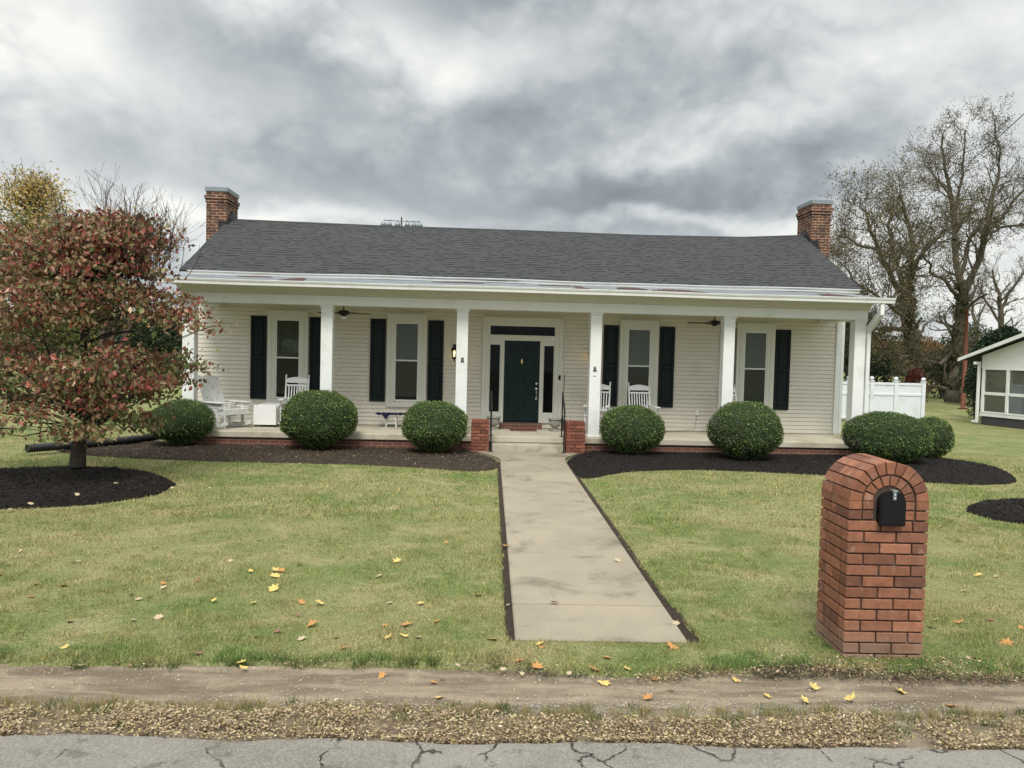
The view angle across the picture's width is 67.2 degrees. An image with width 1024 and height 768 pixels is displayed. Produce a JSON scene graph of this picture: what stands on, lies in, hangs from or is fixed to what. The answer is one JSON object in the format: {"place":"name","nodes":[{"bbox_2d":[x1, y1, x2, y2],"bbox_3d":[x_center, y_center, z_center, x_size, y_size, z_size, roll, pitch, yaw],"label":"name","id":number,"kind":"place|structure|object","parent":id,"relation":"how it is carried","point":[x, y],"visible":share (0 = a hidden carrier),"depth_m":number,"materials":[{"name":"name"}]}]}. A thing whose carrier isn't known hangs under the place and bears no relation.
{"place":"outdoors","nodes":[
{"label":"outdoors","id":0,"kind":"place"},
{"bbox_2d":[0,481,1023,680],"bbox_3d":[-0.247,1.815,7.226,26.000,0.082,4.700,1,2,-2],"label":"lawn","id":1,"kind":"structure","parent":0,"point":[325,610],"depth_m":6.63,"materials":[{"name":"plant"}]},
{"bbox_2d":[153,614,162,619],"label":"fallen leaf","id":2,"kind":"object","parent":1,"relation":"on","point":[157,616],"visible":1,"depth_m":5.84,"materials":[{"name":"beige plant"}]},
{"bbox_2d":[269,583,278,590],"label":"fallen leaf","id":3,"kind":"object","parent":1,"relation":"on","point":[273,587],"visible":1,"depth_m":6.58,"materials":[{"name":"yellow plant"}]},
{"bbox_2d":[271,573,280,576],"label":"fallen leaf","id":4,"kind":"object","parent":1,"relation":"on","point":[275,575],"visible":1,"depth_m":6.97,"materials":[{"name":"yellow plant"}]},
{"bbox_2d":[307,619,316,626],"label":"fallen leaf","id":5,"kind":"object","parent":1,"relation":"on","point":[311,622],"visible":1,"depth_m":5.78,"materials":[{"name":"orange plant"}]},
{"bbox_2d":[532,661,542,667],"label":"fallen leaf","id":6,"kind":"object","parent":1,"relation":"on","point":[536,665],"visible":1,"depth_m":5.10,"materials":[{"name":"orange plant"}]},
{"bbox_2d":[667,641,678,649],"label":"fallen leaf","id":7,"kind":"object","parent":1,"relation":"on","point":[670,644],"visible":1,"depth_m":5.51,"materials":[{"name":"orange plant"}]},
{"bbox_2d":[816,453,928,657],"bbox_3d":[2.620,1.250,5.588,0.565,1.431,0.542,1,2,-1],"label":"brick mailbox","id":8,"kind":"object","parent":1,"relation":"on","point":[873,559],"visible":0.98,"depth_m":5.40,"materials":[{"name":"red brick"}]},
{"bbox_2d":[750,654,1023,678],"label":"leaf litter","id":9,"kind":"object","parent":1,"relation":"on","point":[777,669],"visible":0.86,"depth_m":5.24,"materials":[{"name":"brown plant"}]},
{"bbox_2d":[998,637,1013,644],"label":"fallen leaf","id":10,"kind":"object","parent":1,"relation":"on","point":[1006,641],"visible":1,"depth_m":5.74,"materials":[{"name":"orange plant"}]},
{"bbox_2d":[0,664,1023,749],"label":"verge","id":11,"kind":"structure","parent":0,"point":[393,685],"depth_m":4.75,"materials":[{"name":"brown soil"}]},
{"bbox_2d":[378,670,385,678],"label":"fallen leaf","id":12,"kind":"object","parent":11,"relation":"on","point":[381,674],"visible":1,"depth_m":4.95,"materials":[{"name":"orange plant"}]},
{"bbox_2d":[0,698,1023,749],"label":"leaf litter","id":13,"kind":"object","parent":11,"relation":"on","point":[685,740],"visible":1,"depth_m":4.24,"materials":[{"name":"brown gravel"}]},
{"bbox_2d":[0,629,1023,747],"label":"grass tuft fringe","id":14,"kind":"object","parent":11,"relation":"on","point":[247,706],"depth_m":4.50,"materials":[{"name":"green plant"}]},
{"bbox_2d":[0,650,1023,688],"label":"leaf litter","id":15,"kind":"object","parent":11,"relation":"on","point":[671,672],"visible":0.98,"depth_m":5.09,"materials":[{"name":"plant"}]},
{"bbox_2d":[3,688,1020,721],"bbox_3d":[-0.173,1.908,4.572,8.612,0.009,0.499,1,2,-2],"label":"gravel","id":16,"kind":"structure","parent":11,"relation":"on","point":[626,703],"depth_m":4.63,"materials":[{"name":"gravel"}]},
{"bbox_2d":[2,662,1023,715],"bbox_3d":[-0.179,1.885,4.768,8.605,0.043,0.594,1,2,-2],"label":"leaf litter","id":17,"kind":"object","parent":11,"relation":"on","point":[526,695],"visible":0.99,"depth_m":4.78,"materials":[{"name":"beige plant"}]},
{"bbox_2d":[598,680,610,685],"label":"fallen leaf","id":18,"kind":"object","parent":11,"relation":"on","point":[606,682],"visible":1,"depth_m":4.92,"materials":[{"name":"yellow plant"}]},
{"bbox_2d":[641,693,651,698],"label":"fallen leaf","id":19,"kind":"object","parent":11,"relation":"on","point":[647,696],"visible":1,"depth_m":4.72,"materials":[{"name":"orange plant"}]},
{"bbox_2d":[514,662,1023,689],"bbox_3d":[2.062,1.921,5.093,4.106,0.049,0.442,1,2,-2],"label":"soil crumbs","id":20,"kind":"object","parent":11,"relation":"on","point":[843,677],"visible":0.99,"depth_m":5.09,"materials":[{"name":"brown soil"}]},
{"bbox_2d":[810,682,819,689],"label":"fallen leaf","id":21,"kind":"object","parent":11,"relation":"on","point":[815,686],"visible":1,"depth_m":4.93,"materials":[{"name":"yellow plant"}]},
{"bbox_2d":[844,692,855,699],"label":"fallen leaf","id":22,"kind":"object","parent":11,"relation":"on","point":[850,697],"visible":1,"depth_m":4.78,"materials":[{"name":"yellow plant"}]},
{"bbox_2d":[0,348,1023,531],"bbox_3d":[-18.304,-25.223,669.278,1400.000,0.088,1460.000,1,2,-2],"label":"ground","id":23,"kind":"structure","parent":0,"point":[974,439],"depth_m":12.15,"materials":[{"name":"green plant"}]},
{"bbox_2d":[0,326,60,376],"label":"garden tree","id":24,"kind":"object","parent":23,"relation":"on","point":[11,374],"visible":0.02,"depth_m":45.11,"materials":[{"name":"red plant"}]},
{"bbox_2d":[22,323,99,372],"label":"garden tree","id":25,"kind":"object","parent":23,"relation":"on","point":[96,334],"visible":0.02,"depth_m":50.80,"materials":[{"name":"red plant"}]},
{"bbox_2d":[0,158,138,380],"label":"yellow tree","id":26,"kind":"object","parent":23,"relation":"on","point":[31,190],"visible":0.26,"depth_m":39.43,"materials":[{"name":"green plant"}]},
{"bbox_2d":[0,464,176,509],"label":"mulch bed","id":27,"kind":"object","parent":23,"relation":"on","point":[73,499],"visible":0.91,"depth_m":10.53,"materials":[{"name":"black plant"}]},
{"bbox_2d":[66,322,148,365],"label":"garden tree","id":28,"kind":"object","parent":23,"relation":"on","point":[118,330],"visible":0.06,"depth_m":53.46,"materials":[{"name":"red plant"}]},
{"bbox_2d":[0,171,237,469],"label":"dogwood tree","id":29,"kind":"object","parent":23,"relation":"on","point":[91,252],"visible":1,"depth_m":11.33,"materials":[{"name":"red plant"}]},
{"bbox_2d":[69,161,209,421],"bbox_3d":[-9.868,-2.297,20.154,2.834,6.719,2.859,3,3,33],"label":"bare tree","id":30,"kind":"object","parent":23,"relation":"on","point":[123,335],"visible":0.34,"depth_m":19.97,"materials":[{"name":"brown wood"}]},
{"bbox_2d":[115,308,181,376],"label":"garden tree","id":31,"kind":"object","parent":23,"relation":"on","point":[151,343],"visible":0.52,"depth_m":48.51,"materials":[{"name":"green plant"}]},
{"bbox_2d":[55,437,496,471],"bbox_3d":[-4.758,1.349,15.296,9.184,0.100,2.843,2,2,4],"label":"mulch bed","id":32,"kind":"object","parent":23,"relation":"on","point":[425,463],"visible":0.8,"depth_m":14.63,"materials":[{"name":"brown wood"}]},
{"bbox_2d":[25,434,160,452],"bbox_3d":[-8.124,1.147,15.491,0.264,0.172,3.110,3,3,29],"label":"drain pipe","id":33,"kind":"object","parent":32,"relation":"on","point":[41,447],"visible":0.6,"depth_m":15.11,"materials":[{"name":"black plastic"}]},
{"bbox_2d":[145,398,215,444],"bbox_3d":[-6.818,0.776,15.850,1.376,0.996,1.214,1,2,-2],"label":"boxwood shrub","id":34,"kind":"object","parent":32,"relation":"on","point":[195,420],"visible":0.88,"depth_m":15.51,"materials":[{"name":"green plant"}]},
{"bbox_2d":[279,390,358,449],"bbox_3d":[-3.942,0.725,15.767,1.572,1.226,1.462,1,2,-2],"label":"boxwood shrub","id":35,"kind":"object","parent":32,"relation":"on","point":[320,419],"visible":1,"depth_m":15.25,"materials":[{"name":"green plant"}]},
{"bbox_2d":[401,400,468,452],"bbox_3d":[-1.567,0.869,15.629,1.381,1.094,1.287,1,2,-2],"label":"boxwood shrub","id":36,"kind":"object","parent":32,"relation":"on","point":[432,426],"visible":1,"depth_m":15.21,"materials":[{"name":"green plant"}]},
{"bbox_2d":[381,217,422,226],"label":"floodlight mast","id":37,"kind":"object","parent":23,"relation":"on","point":[397,223],"visible":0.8,"depth_m":93.81,"materials":[{"name":"silver metal"}]},
{"bbox_2d":[6,302,948,371],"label":"woods","id":38,"kind":"object","parent":23,"relation":"on","point":[843,371],"depth_m":144.71,"materials":[{"name":"brown plant"}]},
{"bbox_2d":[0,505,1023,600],"bbox_3d":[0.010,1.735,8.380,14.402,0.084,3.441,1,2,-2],"label":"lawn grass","id":39,"kind":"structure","parent":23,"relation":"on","point":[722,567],"depth_m":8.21,"materials":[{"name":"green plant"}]},
{"bbox_2d":[157,186,895,454],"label":"house","id":40,"kind":"structure","parent":23,"relation":"on","point":[525,321],"depth_m":18.20,"materials":[{"name":"wood"}]},
{"bbox_2d":[198,375,251,428],"bbox_3d":[-6.343,0.383,16.886,1.121,1.119,0.820,3,3,33],"label":"adirondack chair","id":41,"kind":"object","parent":40,"relation":"on","point":[212,395],"visible":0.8,"depth_m":16.99,"materials":[{"name":"white wood"}]},
{"bbox_2d":[253,402,283,426],"bbox_3d":[-5.494,0.692,17.409,0.527,0.503,0.640,1,2,-3],"label":"cabinet","id":42,"kind":"object","parent":40,"relation":"on","point":[266,413],"visible":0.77,"depth_m":17.09,"materials":[{"name":"white plastic"}]},
{"bbox_2d":[267,310,308,402],"bbox_3d":[-5.237,-0.615,17.979,0.954,2.194,0.080,1,2,-3],"label":"window","id":43,"kind":"structure","parent":40,"relation":"in","point":[287,340],"depth_m":17.97,"materials":[{"name":"paint"}]},
{"bbox_2d":[278,374,309,423],"bbox_3d":[-4.853,0.382,17.178,0.590,1.168,0.840,1,2,-6],"label":"rocking chair","id":44,"kind":"object","parent":40,"relation":"on","point":[297,380],"visible":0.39,"depth_m":17.48,"materials":[{"name":"paint"}]},
{"bbox_2d":[318,306,370,318],"bbox_3d":[-3.693,-1.628,17.152,1.132,0.370,1.180,0,3,-23],"label":"ceiling fan","id":45,"kind":"object","parent":40,"relation":"hanging from","point":[343,313],"visible":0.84,"depth_m":17.07,"materials":[{"name":"brown metal"}]},
{"bbox_2d":[385,415,397,427],"bbox_3d":[-2.781,0.843,17.784,0.260,0.308,0.240,1,2,-3],"label":"stool","id":46,"kind":"object","parent":40,"relation":"on","point":[395,423],"visible":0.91,"depth_m":17.69,"materials":[{"name":"white wood"}]},
{"bbox_2d":[375,412,404,418],"bbox_3d":[-2.758,0.739,17.778,0.760,0.150,0.305,1,2,-3],"label":"cloth","id":47,"kind":"object","parent":46,"relation":"on","point":[385,415],"visible":0.85,"depth_m":17.64,"materials":[{"name":"blue fabric"}]},
{"bbox_2d":[386,313,427,406],"bbox_3d":[-2.481,-0.552,18.122,0.954,2.194,0.080,1,2,-3],"label":"window","id":48,"kind":"structure","parent":40,"relation":"in","point":[406,333],"depth_m":18.11,"materials":[{"name":"paint"}]},
{"bbox_2d":[451,344,455,360],"bbox_3d":[-1.354,-0.738,18.097,0.156,0.422,0.204,1,2,-3],"label":"wall lantern","id":49,"kind":"object","parent":40,"relation":"attached to","point":[453,348],"depth_m":18.06,"materials":[{"name":"brown metal"}]},
{"bbox_2d":[486,416,500,429],"bbox_3d":[-0.431,0.904,17.825,0.344,0.300,0.339,1,2,-3],"label":"urn","id":50,"kind":"object","parent":40,"relation":"on","point":[495,421],"visible":0.75,"depth_m":17.72,"materials":[{"name":"stone"}]},
{"bbox_2d":[503,340,539,421],"bbox_3d":[0.229,-0.068,18.268,0.843,1.908,0.078,1,2,-3],"label":"door","id":51,"kind":"structure","parent":40,"relation":"in","point":[521,358],"depth_m":18.28,"materials":[{"name":"paint"}]},
{"bbox_2d":[510,429,536,430],"bbox_3d":[0.258,1.065,17.797,0.620,0.012,0.380,1,2,-3],"label":"doormat","id":52,"kind":"object","parent":40,"relation":"on","point":[523,430],"visible":1,"depth_m":17.72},
{"bbox_2d":[548,418,560,431],"bbox_3d":[0.993,0.941,17.779,0.344,0.300,0.339,1,2,-20],"label":"urn","id":53,"kind":"object","parent":40,"relation":"on","point":[554,423],"visible":0.96,"depth_m":17.68,"materials":[{"name":"stone"}]},
{"bbox_2d":[583,382,610,432],"bbox_3d":[1.945,0.535,17.559,0.590,1.168,0.840,2,2,11],"label":"rocking chair","id":54,"kind":"object","parent":40,"relation":"on","point":[604,387],"visible":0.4,"depth_m":17.80,"materials":[{"name":"paint"}]},
{"bbox_2d":[618,320,659,411],"bbox_3d":[3.025,-0.427,18.406,0.954,2.194,0.080,1,2,-3],"label":"window","id":55,"kind":"structure","parent":40,"relation":"in","point":[638,358],"depth_m":18.39,"materials":[{"name":"paint"}]},
{"bbox_2d":[628,382,659,413],"bbox_3d":[3.012,0.558,17.645,0.590,1.168,0.840,1,2,-10],"label":"rocking chair","id":56,"kind":"object","parent":40,"relation":"on","point":[638,387],"visible":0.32,"depth_m":17.93,"materials":[{"name":"paint"}]},
{"bbox_2d":[687,317,738,325],"bbox_3d":[4.570,-1.390,17.578,1.132,0.470,1.180,2,2,14],"label":"ceiling fan","id":57,"kind":"object","parent":40,"relation":"hanging from","point":[714,322],"visible":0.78,"depth_m":17.52,"materials":[{"name":"brown metal"}]},
{"bbox_2d":[718,384,736,401],"bbox_3d":[5.190,0.609,17.727,0.590,1.168,0.840,0,3,-29],"label":"rocking chair","id":58,"kind":"object","parent":40,"relation":"on","point":[734,390],"visible":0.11,"depth_m":18.09,"materials":[{"name":"paint"}]},
{"bbox_2d":[734,323,776,409],"bbox_3d":[5.850,-0.363,18.552,0.954,2.194,0.080,1,2,-3],"label":"window","id":59,"kind":"structure","parent":40,"relation":"in","point":[754,366],"depth_m":18.54,"materials":[{"name":"paint"}]},
{"bbox_2d":[470,449,687,642],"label":"walk","id":60,"kind":"structure","parent":23,"relation":"on","point":[565,548],"depth_m":7.48,"materials":[{"name":"concrete"}]},
{"bbox_2d":[488,391,492,451],"bbox_3d":[-0.442,0.776,16.256,0.100,1.249,0.540,1,2,-3],"label":"handrail","id":61,"kind":"object","parent":60,"relation":"on","point":[490,435],"visible":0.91,"depth_m":16.04,"materials":[{"name":"black metal"}]},
{"bbox_2d":[559,375,565,452],"bbox_3d":[1.090,0.623,16.327,0.100,1.624,0.540,1,2,-3],"label":"handrail","id":62,"kind":"object","parent":60,"relation":"on","point":[562,419],"visible":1,"depth_m":16.30,"materials":[{"name":"black metal"}]},
{"bbox_2d":[497,462,702,643],"bbox_3d":[0.594,1.734,10.214,1.515,0.064,9.170,1,2,-2],"label":"walk edging","id":63,"kind":"object","parent":23,"relation":"on","point":[681,626],"visible":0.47,"depth_m":7.29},
{"bbox_2d":[566,450,1016,484],"bbox_3d":[5.474,1.594,15.134,8.856,0.131,3.804,1,2,-2],"label":"mulch bed","id":64,"kind":"object","parent":23,"relation":"on","point":[658,465],"visible":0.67,"depth_m":14.63,"materials":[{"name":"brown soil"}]},
{"bbox_2d":[599,404,665,453],"bbox_3d":[2.500,0.953,16.027,1.360,1.094,1.276,1,2,-2],"label":"boxwood shrub","id":65,"kind":"object","parent":64,"relation":"on","point":[634,429],"visible":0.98,"depth_m":15.60,"materials":[{"name":"green plant"}]},
{"bbox_2d":[705,401,783,459],"bbox_3d":[4.725,0.948,15.638,1.594,1.245,1.446,1,2,-2],"label":"boxwood shrub","id":66,"kind":"object","parent":64,"relation":"on","point":[744,430],"visible":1,"depth_m":15.15,"materials":[{"name":"green plant"}]},
{"bbox_2d":[840,411,934,462],"bbox_3d":[7.687,1.092,15.777,1.771,1.084,1.416,1,2,-2],"label":"boxwood shrub","id":67,"kind":"object","parent":64,"relation":"on","point":[897,437],"visible":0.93,"depth_m":15.28,"materials":[{"name":"green plant"}]},
{"bbox_2d":[920,416,955,457],"bbox_3d":[9.067,1.165,16.652,0.947,0.953,0.946,1,2,-2],"label":"boxwood shrub","id":68,"kind":"object","parent":64,"relation":"on","point":[944,437],"visible":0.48,"depth_m":16.32,"materials":[{"name":"green plant"}]},
{"bbox_2d":[843,285,876,381],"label":"evergreen tree","id":69,"kind":"object","parent":23,"relation":"on","point":[846,363],"visible":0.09,"depth_m":46.05,"materials":[{"name":"green plant"}]},
{"bbox_2d":[841,376,926,420],"bbox_3d":[12.682,0.524,27.200,3.860,1.595,0.160,1,2,-2],"label":"vinyl fence","id":70,"kind":"object","parent":23,"relation":"on","point":[908,399],"visible":0.5,"depth_m":27.20,"materials":[{"name":"white plastic"}]},
{"bbox_2d":[864,346,907,382],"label":"dark bush","id":71,"kind":"object","parent":23,"relation":"on","point":[881,370],"visible":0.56,"depth_m":46.94,"materials":[{"name":"green plant"}]},
{"bbox_2d":[817,157,1003,401],"bbox_3d":[17.494,-5.398,37.306,10.877,12.788,7.495,0,3,-29],"label":"bare oak","id":72,"kind":"object","parent":23,"relation":"on","point":[907,312],"visible":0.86,"depth_m":36.62,"materials":[{"name":"brown plant"}]},
{"bbox_2d":[901,367,929,397],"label":"red bush","id":73,"kind":"object","parent":23,"relation":"on","point":[910,377],"visible":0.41,"depth_m":36.43,"materials":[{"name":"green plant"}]},
{"bbox_2d":[886,336,946,392],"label":"orange bush","id":74,"kind":"object","parent":23,"relation":"on","point":[935,346],"visible":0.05,"depth_m":52.35,"materials":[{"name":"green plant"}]},
{"bbox_2d":[921,349,962,397],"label":"dark bush","id":75,"kind":"object","parent":23,"relation":"on","point":[941,393],"visible":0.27,"depth_m":46.37,"materials":[{"name":"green plant"}]},
{"bbox_2d":[878,85,1023,402],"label":"forked tree","id":76,"kind":"object","parent":23,"relation":"on","point":[961,286],"visible":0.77,"depth_m":41.77,"materials":[{"name":"brown plant"}]},
{"bbox_2d":[934,322,992,388],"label":"dark bush","id":77,"kind":"object","parent":23,"relation":"on","point":[982,326],"visible":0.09,"depth_m":55.53,"materials":[{"name":"plant"}]},
{"bbox_2d":[958,309,968,409],"bbox_3d":[21.225,-1.154,36.045,0.370,4.700,0.370,0,3,-24],"label":"pole","id":78,"kind":"object","parent":23,"relation":"on","point":[964,368],"visible":0.92,"depth_m":35.98,"materials":[{"name":"brown wood"}]},
{"bbox_2d":[962,360,981,418],"bbox_3d":[18.120,0.162,30.040,0.916,2.380,1.249,1,2,-2],"label":"dark bush","id":79,"kind":"object","parent":23,"relation":"on","point":[969,387],"visible":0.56,"depth_m":30.00,"materials":[{"name":"green plant"}]},
{"bbox_2d":[968,286,997,342],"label":"bare tree","id":80,"kind":"object","parent":23,"relation":"on","point":[975,319],"visible":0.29,"depth_m":75.99,"materials":[{"name":"brown plant"}]},
{"bbox_2d":[952,326,1021,404],"bbox_3d":[24.725,-0.886,38.669,4.207,4.158,3.756,1,2,-2],"label":"evergreen tree","id":81,"kind":"object","parent":23,"relation":"on","point":[1001,333],"visible":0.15,"depth_m":38.56,"materials":[{"name":"green plant"}]},
{"bbox_2d":[966,497,1023,524],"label":"mulch bed","id":82,"kind":"object","parent":23,"relation":"on","point":[1012,517],"visible":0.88,"depth_m":10.70,"materials":[{"name":"black plant"}]},
{"bbox_2d":[968,244,1023,332],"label":"bare tree","id":83,"kind":"object","parent":23,"relation":"on","point":[999,318],"visible":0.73,"depth_m":60.75,"materials":[{"name":"brown plant"}]},
{"bbox_2d":[0,734,1023,767],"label":"road","id":84,"kind":"structure","parent":0,"point":[67,751],"depth_m":3.99,"materials":[{"name":"grey asphalt"}]},
{"bbox_2d":[0,0,1023,343],"label":"sky","id":85,"kind":"structure","parent":0,"point":[638,117],"materials":[{"name":"grey"}]},
{"bbox_2d":[892,114,1023,219],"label":"power line","id":86,"kind":"object","parent":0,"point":[979,153],"visible":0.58,"depth_m":36.78,"materials":[{"name":"black metal"}]},
{"bbox_2d":[957,332,1023,428],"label":"sunroom house","id":87,"kind":"structure","parent":0,"point":[1002,396],"depth_m":27.01,"materials":[{"name":"white paint"}]},
{"bbox_2d":[980,368,1006,414],"bbox_3d":[16.730,0.241,26.711,0.100,1.560,0.960,1,2,-16],"label":"window","id":88,"kind":"structure","parent":87,"relation":"in","point":[984,370],"depth_m":27.06,"materials":[{"name":"white paint"}]},
{"bbox_2d":[1004,369,1023,415],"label":"window","id":89,"kind":"structure","parent":87,"relation":"in","point":[1008,376],"depth_m":26.15,"materials":[{"name":"white paint"}]}
]}

